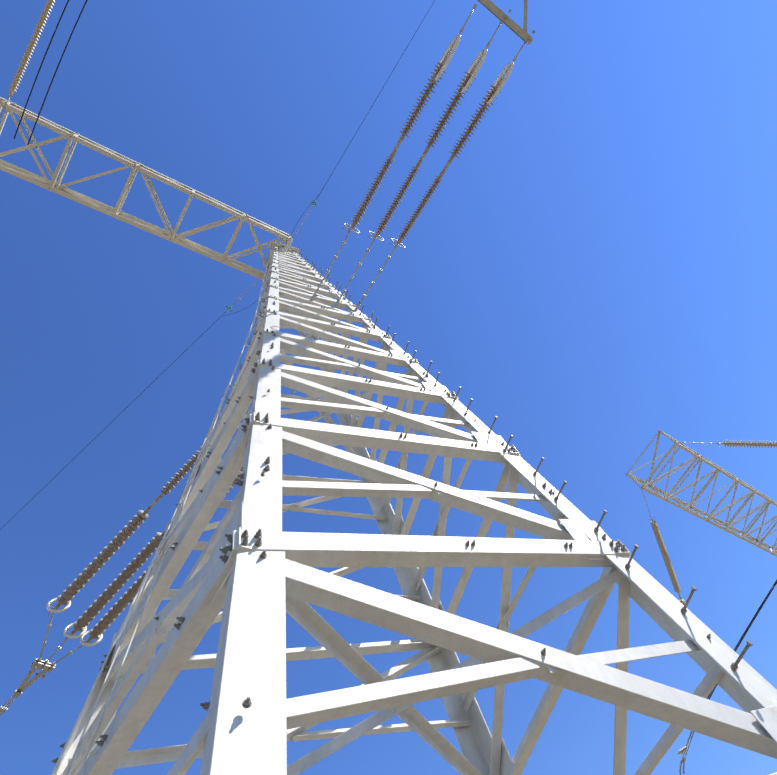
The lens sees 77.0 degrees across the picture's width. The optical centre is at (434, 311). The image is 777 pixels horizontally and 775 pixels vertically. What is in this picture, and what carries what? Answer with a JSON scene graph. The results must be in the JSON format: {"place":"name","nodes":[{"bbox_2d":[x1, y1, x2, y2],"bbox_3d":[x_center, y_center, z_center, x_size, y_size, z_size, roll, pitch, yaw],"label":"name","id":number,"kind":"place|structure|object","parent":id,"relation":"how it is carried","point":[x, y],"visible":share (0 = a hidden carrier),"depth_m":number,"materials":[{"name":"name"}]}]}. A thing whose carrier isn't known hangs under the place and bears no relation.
{"place":"outdoors","nodes":[
{"label":"outdoors","id":0,"kind":"place"},
{"bbox_2d":[0,0,776,774],"label":"sky","id":1,"kind":"structure","parent":0,"point":[595,269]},
{"label":"ground","id":2,"kind":"structure","parent":0,"visible":0},
{"bbox_2d":[51,245,776,774],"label":"portal column","id":3,"kind":"structure","parent":2,"relation":"on","point":[255,577],"depth_m":3.41,"materials":[{"name":"white metal"}]},
{"bbox_2d":[0,0,87,144],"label":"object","id":4,"kind":"object","parent":3,"relation":"attached to","point":[35,37],"visible":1,"depth_m":10.73,"materials":[{"name":"beige ceramic"}]},
{"bbox_2d":[0,97,291,280],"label":"portal beam","id":5,"kind":"structure","parent":3,"relation":"on","point":[55,186],"depth_m":12.74,"materials":[{"name":"grey metal"}]},
{"bbox_2d":[0,390,295,715],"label":"insulator strings","id":6,"kind":"object","parent":3,"relation":"attached to","point":[81,580],"visible":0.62,"depth_m":8.71,"materials":[{"name":"brown ceramic"}]},
{"bbox_2d":[0,0,434,529],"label":"ground wire","id":7,"kind":"object","parent":3,"relation":"attached to","point":[230,307],"visible":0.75,"depth_m":14.69,"materials":[{"name":"grey metal"}]},
{"bbox_2d":[263,239,298,285],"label":"beam brackets","id":8,"kind":"object","parent":3,"relation":"attached to","point":[287,247],"visible":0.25,"depth_m":14.77,"materials":[{"name":"metal"}]},
{"bbox_2d":[311,0,535,310],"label":"insulator strings","id":9,"kind":"object","parent":3,"relation":"attached to","point":[515,28],"visible":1,"depth_m":8.17,"materials":[{"name":"brown ceramic"}]},
{"bbox_3d":[21.046,14.517,19.988,5.657,14.336,4.332,14,-76,-25],"label":"portal column","id":10,"kind":"object","parent":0,"visible":0},
{"bbox_2d":[625,429,776,555],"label":"portal beam","id":11,"kind":"structure","parent":10,"relation":"on","point":[728,526],"depth_m":23.24,"materials":[{"name":"metal"}]},
{"bbox_2d":[641,440,776,774],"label":"insulator strings with cables","id":12,"kind":"object","parent":11,"relation":"attached to","point":[665,556],"visible":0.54,"depth_m":20.62,"materials":[{"name":"beige ceramic"}]}
]}

